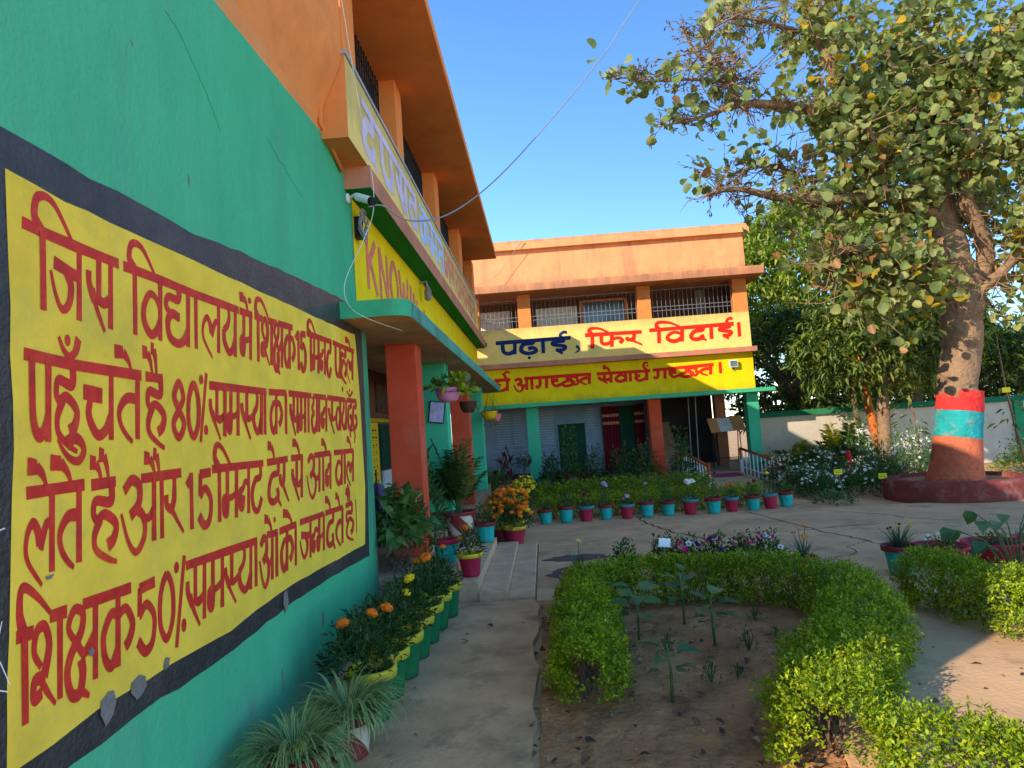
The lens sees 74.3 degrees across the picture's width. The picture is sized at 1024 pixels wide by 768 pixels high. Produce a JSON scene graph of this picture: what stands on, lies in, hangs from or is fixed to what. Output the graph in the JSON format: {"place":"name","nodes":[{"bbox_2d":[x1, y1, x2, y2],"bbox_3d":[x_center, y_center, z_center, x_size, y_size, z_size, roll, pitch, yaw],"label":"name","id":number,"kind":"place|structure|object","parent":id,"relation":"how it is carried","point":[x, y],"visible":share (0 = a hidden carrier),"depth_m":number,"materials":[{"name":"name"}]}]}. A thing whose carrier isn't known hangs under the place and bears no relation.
{"place":"outdoors","nodes":[
{"label":"outdoors","id":0,"kind":"place"},
{"bbox_2d":[299,599,539,767],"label":"path","id":1,"kind":"structure","parent":0,"point":[472,706],"depth_m":4.22,"materials":[{"name":"concrete"}]},
{"bbox_2d":[209,685,369,767],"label":"spider plant","id":2,"kind":"object","parent":1,"relation":"on","point":[305,743],"visible":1,"depth_m":3.14,"materials":[{"name":"green plant"}]},
{"bbox_2d":[275,663,414,761],"bbox_3d":[-0.853,1.763,3.598,0.721,0.407,0.708,-4,-4,2],"label":"spider plant","id":3,"kind":"object","parent":1,"relation":"on","point":[364,698],"visible":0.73,"depth_m":3.54,"materials":[{"name":"green plant"}]},
{"bbox_2d":[313,604,404,723],"bbox_3d":[-0.926,1.683,4.089,0.556,0.644,0.554,-4,-4,-4],"label":"potted plant","id":4,"kind":"object","parent":1,"relation":"on","point":[387,666],"visible":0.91,"depth_m":4.03,"materials":[{"name":"green plant"}]},
{"bbox_2d":[338,594,415,699],"bbox_3d":[-0.895,1.703,4.400,0.533,0.642,0.570,-4,-4,1],"label":"potted plant","id":5,"kind":"object","parent":1,"relation":"on","point":[401,645],"visible":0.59,"depth_m":4.37,"materials":[{"name":"green plant"}]},
{"bbox_2d":[360,579,434,679],"bbox_3d":[-0.835,1.724,4.761,0.580,0.641,0.570,-4,-4,3],"label":"potted plant","id":6,"kind":"object","parent":1,"relation":"on","point":[412,666],"visible":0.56,"depth_m":4.72,"materials":[{"name":"green plant"}]},
{"bbox_2d":[376,571,439,659],"bbox_3d":[-0.817,1.756,5.149,0.548,0.628,0.549,-4,-4,0],"label":"potted plant","id":7,"kind":"object","parent":1,"relation":"on","point":[407,580],"visible":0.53,"depth_m":5.11,"materials":[{"name":"green plant"}]},
{"bbox_2d":[393,560,449,643],"bbox_3d":[-0.783,1.773,5.528,0.548,0.642,0.547,-4,-4,9],"label":"potted plant","id":8,"kind":"object","parent":1,"relation":"on","point":[428,585],"visible":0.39,"depth_m":5.47,"materials":[{"name":"green plant"}]},
{"bbox_2d":[406,552,460,630],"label":"potted plant","id":9,"kind":"object","parent":1,"relation":"on","point":[425,557],"visible":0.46,"depth_m":5.84,"materials":[{"name":"green plant"}]},
{"bbox_2d":[415,544,463,617],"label":"potted plant","id":10,"kind":"object","parent":1,"relation":"on","point":[453,605],"visible":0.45,"depth_m":6.19,"materials":[{"name":"green plant"}]},
{"bbox_2d":[427,0,1023,431],"label":"sky","id":11,"kind":"structure","parent":0,"point":[511,65],"materials":[{"name":"blue"}]},
{"bbox_2d":[452,425,1023,767],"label":"ground","id":12,"kind":"structure","parent":0,"point":[867,498],"depth_m":12.60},
{"bbox_2d":[0,0,537,767],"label":"school building","id":13,"kind":"structure","parent":12,"relation":"on","point":[216,398],"depth_m":3.28,"materials":[{"name":"paint"}]},
{"bbox_2d":[354,208,368,243],"bbox_3d":[-1.384,-1.449,6.200,0.105,0.330,0.244,-4,-4,2],"label":"wire coil","id":14,"kind":"object","parent":13,"relation":"attached to","point":[359,230],"visible":0.96,"depth_m":6.15,"materials":[{"name":"white plastic"}]},
{"bbox_2d":[341,0,402,330],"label":"white wire","id":15,"kind":"object","parent":13,"relation":"hanging from","point":[372,182],"visible":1,"depth_m":5.63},
{"bbox_2d":[374,481,442,573],"bbox_3d":[-1.133,1.377,6.608,0.918,0.829,0.912,-7,-5,36],"label":"leafy shrub","id":16,"kind":"object","parent":13,"relation":"on","point":[410,523],"visible":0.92,"depth_m":6.45,"materials":[{"name":"green plant"}]},
{"bbox_2d":[393,487,444,555],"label":"flowering shrub","id":17,"kind":"object","parent":13,"relation":"on","point":[429,536],"visible":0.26,"depth_m":6.95,"materials":[{"name":"green plant"}]},
{"bbox_2d":[428,401,445,423],"bbox_3d":[-1.033,0.387,9.281,0.264,0.331,0.012,-4,-4,2],"label":"pinned notice","id":18,"kind":"object","parent":13,"relation":"attached to","point":[436,412],"visible":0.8,"depth_m":9.28,"materials":[{"name":"white paper"}]},
{"bbox_2d":[426,443,452,537],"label":"potted plant","id":19,"kind":"object","parent":13,"relation":"on","point":[434,497],"visible":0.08,"depth_m":8.20,"materials":[{"name":"green plant"}]},
{"bbox_2d":[431,517,459,563],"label":"potted plant","id":20,"kind":"object","parent":13,"relation":"on","point":[449,541],"visible":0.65,"depth_m":7.23,"materials":[{"name":"green plant"}]},
{"bbox_2d":[423,362,479,402],"bbox_3d":[-0.732,-0.076,8.392,0.604,0.600,0.640,-8,-5,43],"label":"hanging basket","id":21,"kind":"object","parent":13,"relation":"hanging from","point":[452,392],"visible":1,"depth_m":8.27,"materials":[{"name":"pink plastic"}]},
{"bbox_2d":[428,438,489,537],"bbox_3d":[-0.749,1.374,9.053,0.936,1.343,0.848,-4,-4,2],"label":"potted palm","id":22,"kind":"object","parent":13,"relation":"on","point":[453,472],"visible":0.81,"depth_m":8.98,"materials":[{"name":"green plant"}]},
{"bbox_2d":[452,523,486,577],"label":"potted plant","id":23,"kind":"object","parent":13,"relation":"on","point":[470,561],"visible":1,"depth_m":7.02,"materials":[{"name":"green plant"}]},
{"bbox_2d":[473,499,502,542],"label":"potted plant","id":24,"kind":"object","parent":13,"relation":"on","point":[486,529],"visible":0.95,"depth_m":9.13,"materials":[{"name":"green plant"}]},
{"bbox_2d":[368,0,639,221],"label":"overhead cable","id":25,"kind":"object","parent":13,"relation":"attached to","point":[520,153],"visible":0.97,"depth_m":7.77,"materials":[{"name":"grey metal"}]},
{"bbox_2d":[490,444,518,485],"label":"red leaf plant","id":26,"kind":"object","parent":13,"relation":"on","point":[504,467],"visible":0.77,"depth_m":16.82,"materials":[{"name":"pink plant"}]},
{"bbox_2d":[534,450,565,495],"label":"leafy shrub","id":27,"kind":"object","parent":12,"relation":"on","point":[553,473],"visible":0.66,"depth_m":16.70,"materials":[{"name":"green plant"}]},
{"bbox_2d":[555,425,588,492],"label":"leafy shrub","id":28,"kind":"object","parent":12,"relation":"on","point":[573,467],"visible":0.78,"depth_m":16.72,"materials":[{"name":"green plant"}]},
{"bbox_2d":[578,443,615,488],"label":"leafy shrub","id":29,"kind":"object","parent":12,"relation":"on","point":[598,473],"visible":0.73,"depth_m":16.64,"materials":[{"name":"green plant"}]},
{"bbox_2d":[526,467,716,507],"bbox_3d":[2.256,2.248,14.555,4.275,0.720,1.424,-4,-4,-2],"label":"hedge","id":30,"kind":"object","parent":12,"relation":"on","point":[637,484],"visible":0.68,"depth_m":14.36,"materials":[{"name":"green plant"}]},
{"bbox_2d":[603,441,639,488],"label":"leafy shrub","id":31,"kind":"object","parent":12,"relation":"on","point":[622,469],"visible":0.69,"depth_m":16.55,"materials":[{"name":"green plant"}]},
{"bbox_2d":[472,223,776,493],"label":"school building","id":32,"kind":"structure","parent":12,"relation":"on","point":[606,342],"depth_m":18.07,"materials":[{"name":"paint"}]},
{"bbox_2d":[556,422,588,475],"bbox_3d":[1.751,1.876,19.434,0.850,1.530,0.050,-4,-4,2],"label":"door","id":33,"kind":"structure","parent":32,"relation":"in","point":[580,427],"depth_m":19.43,"materials":[{"name":"green paint"}]},
{"bbox_2d":[580,297,627,323],"bbox_3d":[2.638,-1.820,19.295,1.320,1.210,0.110,-4,-4,2],"label":"window","id":34,"kind":"structure","parent":32,"relation":"in","point":[600,303],"depth_m":19.29,"materials":[{"name":"grey glass"}]},
{"bbox_2d":[601,404,647,473],"bbox_3d":[3.221,1.574,19.333,1.200,1.920,0.155,-4,-4,2],"label":"door","id":35,"kind":"structure","parent":32,"relation":"in","point":[626,423],"depth_m":19.32,"materials":[{"name":"green paint"}]},
{"bbox_2d":[707,415,745,468],"bbox_3d":[5.841,1.585,18.382,0.944,1.418,0.534,-4,-4,2],"label":"notice board","id":36,"kind":"object","parent":32,"relation":"on","point":[737,423],"visible":0.84,"depth_m":18.30,"materials":[{"name":"brown wood"}]},
{"bbox_2d":[739,447,781,483],"bbox_3d":[6.024,2.052,16.442,0.070,1.014,1.808,-3,-4,-10],"label":"handrail","id":37,"kind":"object","parent":32,"relation":"attached to","point":[749,452],"visible":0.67,"depth_m":16.68,"materials":[{"name":"white metal"}]},
{"bbox_2d":[627,436,665,487],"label":"leafy shrub","id":38,"kind":"object","parent":12,"relation":"on","point":[647,469],"visible":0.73,"depth_m":16.62,"materials":[{"name":"green plant"}]},
{"bbox_2d":[532,480,767,520],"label":"potted plants","id":39,"kind":"object","parent":12,"relation":"on","point":[676,493],"visible":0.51,"depth_m":12.49,"materials":[{"name":"green plant"}]},
{"bbox_2d":[665,425,701,486],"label":"leafy shrub","id":40,"kind":"object","parent":12,"relation":"on","point":[680,461],"visible":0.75,"depth_m":16.41,"materials":[{"name":"green plant"}]},
{"bbox_2d":[541,591,947,767],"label":"garden bed soil","id":41,"kind":"structure","parent":12,"relation":"on","point":[658,744],"depth_m":4.02,"materials":[{"name":"brown soil"}]},
{"bbox_2d":[611,580,663,640],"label":"seedling","id":42,"kind":"object","parent":41,"relation":"on","point":[638,600],"visible":0.93,"depth_m":5.22,"materials":[{"name":"green plant"}]},
{"bbox_2d":[632,639,702,702],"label":"seedling","id":43,"kind":"object","parent":41,"relation":"on","point":[681,647],"visible":1,"depth_m":4.08,"materials":[{"name":"green plant"}]},
{"bbox_2d":[657,562,697,624],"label":"seedling","id":44,"kind":"object","parent":41,"relation":"on","point":[683,576],"visible":0.94,"depth_m":5.60,"materials":[{"name":"green plant"}]},
{"bbox_2d":[386,594,1023,767],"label":"fallen leaves","id":45,"kind":"object","parent":41,"relation":"on","point":[585,758],"visible":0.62,"depth_m":3.74,"materials":[{"name":"brown plant"}]},
{"bbox_2d":[685,584,741,645],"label":"seedling","id":46,"kind":"object","parent":41,"relation":"on","point":[711,589],"visible":0.94,"depth_m":4.99,"materials":[{"name":"green plant"}]},
{"bbox_2d":[538,547,925,767],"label":"hedge","id":47,"kind":"object","parent":41,"relation":"on","point":[587,615],"visible":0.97,"depth_m":4.22,"materials":[{"name":"green plant"}]},
{"bbox_2d":[755,446,811,486],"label":"daisy bush","id":48,"kind":"object","parent":12,"relation":"on","point":[773,476],"visible":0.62,"depth_m":15.43,"materials":[{"name":"green plant"}]},
{"bbox_2d":[758,439,822,469],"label":"bush","id":49,"kind":"object","parent":12,"relation":"on","point":[802,442],"visible":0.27,"depth_m":16.26,"materials":[{"name":"green plant"}]},
{"bbox_2d":[724,296,876,436],"bbox_3d":[8.601,-0.061,20.304,4.001,5.241,4.121,0,-5,-44],"label":"mango tree","id":50,"kind":"object","parent":12,"relation":"on","point":[793,396],"visible":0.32,"depth_m":19.86,"materials":[{"name":"green plant"}]},
{"bbox_2d":[772,459,837,493],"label":"daisy bush","id":51,"kind":"object","parent":12,"relation":"on","point":[795,478],"visible":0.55,"depth_m":14.13,"materials":[{"name":"green plant"}]},
{"bbox_2d":[794,464,853,499],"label":"daisy bush","id":52,"kind":"object","parent":12,"relation":"on","point":[814,486],"visible":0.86,"depth_m":12.97,"materials":[{"name":"green plant"}]},
{"bbox_2d":[797,438,854,482],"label":"daisy bush","id":53,"kind":"object","parent":12,"relation":"on","point":[818,450],"visible":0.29,"depth_m":15.78,"materials":[{"name":"green plant"}]},
{"bbox_2d":[741,192,915,395],"bbox_3d":[10.768,-2.191,24.251,8.206,9.730,5.687,-4,-4,2],"label":"mango tree","id":54,"kind":"object","parent":12,"relation":"on","point":[776,285],"visible":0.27,"depth_m":22.86,"materials":[{"name":"green plant"}]},
{"bbox_2d":[793,442,870,490],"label":"daisy bush","id":55,"kind":"object","parent":12,"relation":"on","point":[833,467],"visible":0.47,"depth_m":14.43,"materials":[{"name":"green plant"}]},
{"bbox_2d":[797,422,868,465],"bbox_3d":[8.158,1.544,16.716,1.691,1.225,1.942,-4,-4,2],"label":"yellow palm","id":56,"kind":"object","parent":12,"relation":"on","point":[844,433],"visible":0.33,"depth_m":16.54,"materials":[{"name":"plant"}]},
{"bbox_2d":[792,429,879,469],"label":"shrub","id":57,"kind":"object","parent":12,"relation":"on","point":[835,438],"visible":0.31,"depth_m":16.34,"materials":[{"name":"green plant"}]},
{"bbox_2d":[824,457,887,496],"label":"daisy bush","id":58,"kind":"object","parent":12,"relation":"on","point":[858,480],"visible":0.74,"depth_m":13.06,"materials":[{"name":"green plant"}]},
{"bbox_2d":[831,394,883,463],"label":"green shrub","id":59,"kind":"object","parent":12,"relation":"on","point":[847,419],"visible":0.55,"depth_m":16.38,"materials":[{"name":"green plant"}]},
{"bbox_2d":[858,350,877,448],"bbox_3d":[9.372,0.680,17.497,0.574,3.229,0.259,-4,-4,9],"label":"painted tree trunk","id":60,"kind":"object","parent":12,"relation":"on","point":[871,417],"visible":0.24,"depth_m":17.43,"materials":[{"name":"orange paint"}]},
{"bbox_2d":[832,433,908,477],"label":"daisy bush","id":61,"kind":"object","parent":12,"relation":"on","point":[861,439],"visible":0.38,"depth_m":15.58,"materials":[{"name":"green plant"}]},
{"bbox_2d":[847,436,923,488],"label":"daisy bush","id":62,"kind":"object","parent":12,"relation":"on","point":[889,471],"visible":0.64,"depth_m":14.09,"materials":[{"name":"green plant"}]},
{"bbox_2d":[778,277,995,472],"bbox_3d":[9.283,-0.292,17.051,5.196,5.188,3.701,-4,-4,2],"label":"mango tree","id":63,"kind":"object","parent":12,"relation":"on","point":[814,343],"visible":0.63,"depth_m":16.40,"materials":[{"name":"green plant"}]},
{"bbox_2d":[760,395,1023,474],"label":"boundary wall","id":64,"kind":"structure","parent":12,"relation":"on","point":[781,430],"depth_m":18.13,"materials":[{"name":"white paint"}]},
{"bbox_2d":[880,425,932,472],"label":"daisy bush","id":65,"kind":"object","parent":12,"relation":"on","point":[923,457],"visible":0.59,"depth_m":14.97,"materials":[{"name":"green plant"}]},
{"bbox_2d":[884,417,930,472],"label":"daisy bush","id":66,"kind":"object","parent":12,"relation":"on","point":[927,455],"visible":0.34,"depth_m":16.11,"materials":[{"name":"green plant"}]},
{"bbox_2d":[887,369,930,470],"bbox_3d":[9.738,0.838,16.491,1.121,2.678,1.047,-4,-4,2],"label":"sapling","id":67,"kind":"object","parent":12,"relation":"on","point":[913,413],"visible":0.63,"depth_m":16.45,"materials":[{"name":"green plant"}]},
{"bbox_2d":[827,256,1009,404],"bbox_3d":[12.040,-0.787,20.332,5.349,6.227,4.256,-4,-4,2],"label":"mango tree","id":68,"kind":"object","parent":12,"relation":"on","point":[986,356],"visible":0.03,"depth_m":19.41,"materials":[{"name":"green plant"}]},
{"bbox_2d":[882,471,1023,502],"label":"tree planter","id":69,"kind":"object","parent":12,"relation":"on","point":[998,486],"visible":0.91,"depth_m":11.15,"materials":[{"name":"red paint"}]},
{"bbox_2d":[586,0,1023,480],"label":"tree","id":70,"kind":"object","parent":69,"relation":"in","point":[910,136],"visible":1,"depth_m":11.54,"materials":[{"name":"green plant"}]},
{"bbox_2d":[892,326,1023,402],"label":"mango tree","id":71,"kind":"object","parent":12,"relation":"on","point":[991,392],"visible":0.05,"depth_m":21.26,"materials":[{"name":"green plant"}]},
{"bbox_2d":[978,330,1023,460],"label":"sapling","id":72,"kind":"object","parent":12,"relation":"on","point":[1005,389],"visible":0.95,"depth_m":13.45,"materials":[{"name":"green plant"}]},
{"bbox_2d":[984,313,1023,394],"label":"mango tree","id":73,"kind":"object","parent":12,"relation":"on","point":[1009,346],"visible":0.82,"depth_m":19.56,"materials":[{"name":"green plant"}]},
{"bbox_2d":[984,438,1023,472],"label":"bush","id":74,"kind":"object","parent":12,"relation":"on","point":[1016,459],"visible":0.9,"depth_m":15.10,"materials":[{"name":"green plant"}]},
{"bbox_2d":[476,485,1023,767],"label":"concrete yard","id":75,"kind":"structure","parent":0,"point":[942,670],"depth_m":8.39,"materials":[{"name":"grey concrete"}]},
{"bbox_2d":[480,494,519,543],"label":"potted plant","id":76,"kind":"object","parent":75,"relation":"on","point":[500,534],"visible":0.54,"depth_m":10.03,"materials":[{"name":"orange plant"}]},
{"bbox_2d":[493,496,533,543],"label":"potted plant","id":77,"kind":"object","parent":75,"relation":"on","point":[514,532],"visible":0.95,"depth_m":9.84,"materials":[{"name":"orange plant"}]},
{"bbox_2d":[502,484,534,536],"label":"potted plant","id":78,"kind":"object","parent":75,"relation":"on","point":[514,492],"visible":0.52,"depth_m":10.61,"materials":[{"name":"orange plant"}]},
{"bbox_2d":[556,491,574,522],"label":"potted plant","id":79,"kind":"object","parent":75,"relation":"on","point":[566,513],"visible":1,"depth_m":11.82,"materials":[{"name":"green plant"}]},
{"bbox_2d":[542,554,612,580],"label":"damp patches","id":80,"kind":"object","parent":75,"relation":"on","point":[556,573],"visible":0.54,"depth_m":8.53,"materials":[{"name":"concrete"}]},
{"bbox_2d":[578,491,593,521],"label":"potted plant","id":81,"kind":"object","parent":75,"relation":"on","point":[586,512],"visible":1,"depth_m":11.80,"materials":[{"name":"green plant"}]},
{"bbox_2d":[597,481,613,519],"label":"potted plant","id":82,"kind":"object","parent":75,"relation":"on","point":[605,508],"visible":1,"depth_m":11.84,"materials":[{"name":"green plant"}]},
{"bbox_2d":[604,537,638,579],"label":"potted plant","id":83,"kind":"object","parent":75,"relation":"on","point":[618,552],"visible":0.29,"depth_m":7.16,"materials":[{"name":"green plant"}]},
{"bbox_2d":[619,494,633,518],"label":"potted plant","id":84,"kind":"object","parent":75,"relation":"on","point":[626,508],"visible":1,"depth_m":11.78,"materials":[{"name":"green plant"}]},
{"bbox_2d":[638,482,654,516],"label":"potted plant","id":85,"kind":"object","parent":75,"relation":"on","point":[646,507],"visible":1,"depth_m":11.80,"materials":[{"name":"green plant"}]},
{"bbox_2d":[658,488,676,515],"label":"potted plant","id":86,"kind":"object","parent":75,"relation":"on","point":[668,506],"visible":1,"depth_m":11.81,"materials":[{"name":"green plant"}]},
{"bbox_2d":[669,531,707,579],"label":"potted plant","id":87,"kind":"object","parent":75,"relation":"on","point":[687,548],"visible":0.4,"depth_m":7.08,"materials":[{"name":"green plant"}]},
{"bbox_2d":[681,479,698,514],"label":"potted plant","id":88,"kind":"object","parent":75,"relation":"on","point":[690,505],"visible":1,"depth_m":11.78,"materials":[{"name":"red plant"}]},
{"bbox_2d":[704,471,721,513],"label":"potted plant","id":89,"kind":"object","parent":75,"relation":"on","point":[713,502],"visible":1,"depth_m":11.71,"materials":[{"name":"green plant"}]},
{"bbox_2d":[697,529,737,575],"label":"potted plant","id":90,"kind":"object","parent":75,"relation":"on","point":[718,538],"visible":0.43,"depth_m":7.14,"materials":[{"name":"green plant"}]},
{"bbox_2d":[723,481,738,511],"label":"potted plant","id":91,"kind":"object","parent":75,"relation":"on","point":[731,502],"visible":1,"depth_m":11.78,"materials":[{"name":"red plant"}]},
{"bbox_2d":[724,528,763,574],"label":"potted plant","id":92,"kind":"object","parent":75,"relation":"on","point":[739,544],"visible":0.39,"depth_m":7.09,"materials":[{"name":"green plant"}]},
{"bbox_2d":[744,479,760,510],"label":"potted plant","id":93,"kind":"object","parent":75,"relation":"on","point":[753,501],"visible":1,"depth_m":11.79,"materials":[{"name":"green plant"}]},
{"bbox_2d":[761,471,777,508],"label":"potted plant","id":94,"kind":"object","parent":75,"relation":"on","point":[770,499],"visible":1,"depth_m":11.83,"materials":[{"name":"pink plant"}]},
{"bbox_2d":[749,526,791,573],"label":"potted plant","id":95,"kind":"object","parent":75,"relation":"on","point":[768,537],"visible":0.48,"depth_m":7.10,"materials":[{"name":"green plant"}]},
{"bbox_2d":[773,478,795,506],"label":"potted plant","id":96,"kind":"object","parent":75,"relation":"on","point":[785,497],"visible":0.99,"depth_m":11.95,"materials":[{"name":"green plant"}]},
{"bbox_2d":[784,525,825,563],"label":"potted plant","id":97,"kind":"object","parent":75,"relation":"on","point":[804,550],"visible":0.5,"depth_m":7.06,"materials":[{"name":"green plant"}]},
{"bbox_2d":[812,488,858,506],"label":"weed clump","id":98,"kind":"object","parent":75,"relation":"on","point":[824,495],"visible":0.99,"depth_m":11.94,"materials":[{"name":"green plant"}]},
{"bbox_2d":[869,523,922,575],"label":"potted plant","id":99,"kind":"object","parent":75,"relation":"on","point":[891,548],"visible":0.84,"depth_m":6.62,"materials":[{"name":"green plant"}]},
{"bbox_2d":[911,532,970,566],"bbox_3d":[4.401,1.686,6.960,0.570,0.341,0.570,-4,-4,2],"label":"flower bowl","id":100,"kind":"object","parent":75,"relation":"on","point":[962,546],"visible":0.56,"depth_m":6.96,"materials":[{"name":"paint"}]},
{"bbox_2d":[862,690,1023,767],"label":"hedge","id":101,"kind":"object","parent":75,"relation":"on","point":[1011,732],"visible":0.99,"depth_m":2.82,"materials":[{"name":"green plant"}]},
{"bbox_2d":[885,541,1023,640],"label":"hedge","id":102,"kind":"object","parent":75,"relation":"on","point":[974,577],"visible":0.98,"depth_m":5.11,"materials":[{"name":"green plant"}]},
{"bbox_2d":[940,511,1023,574],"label":"broad leaf plant","id":103,"kind":"object","parent":75,"relation":"on","point":[977,547],"visible":0.73,"depth_m":6.08,"materials":[{"name":"green plant"}]},
{"bbox_2d":[960,528,1023,562],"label":"flower bowl","id":104,"kind":"object","parent":75,"relation":"on","point":[992,540],"visible":0.51,"depth_m":6.91,"materials":[{"name":"paint"}]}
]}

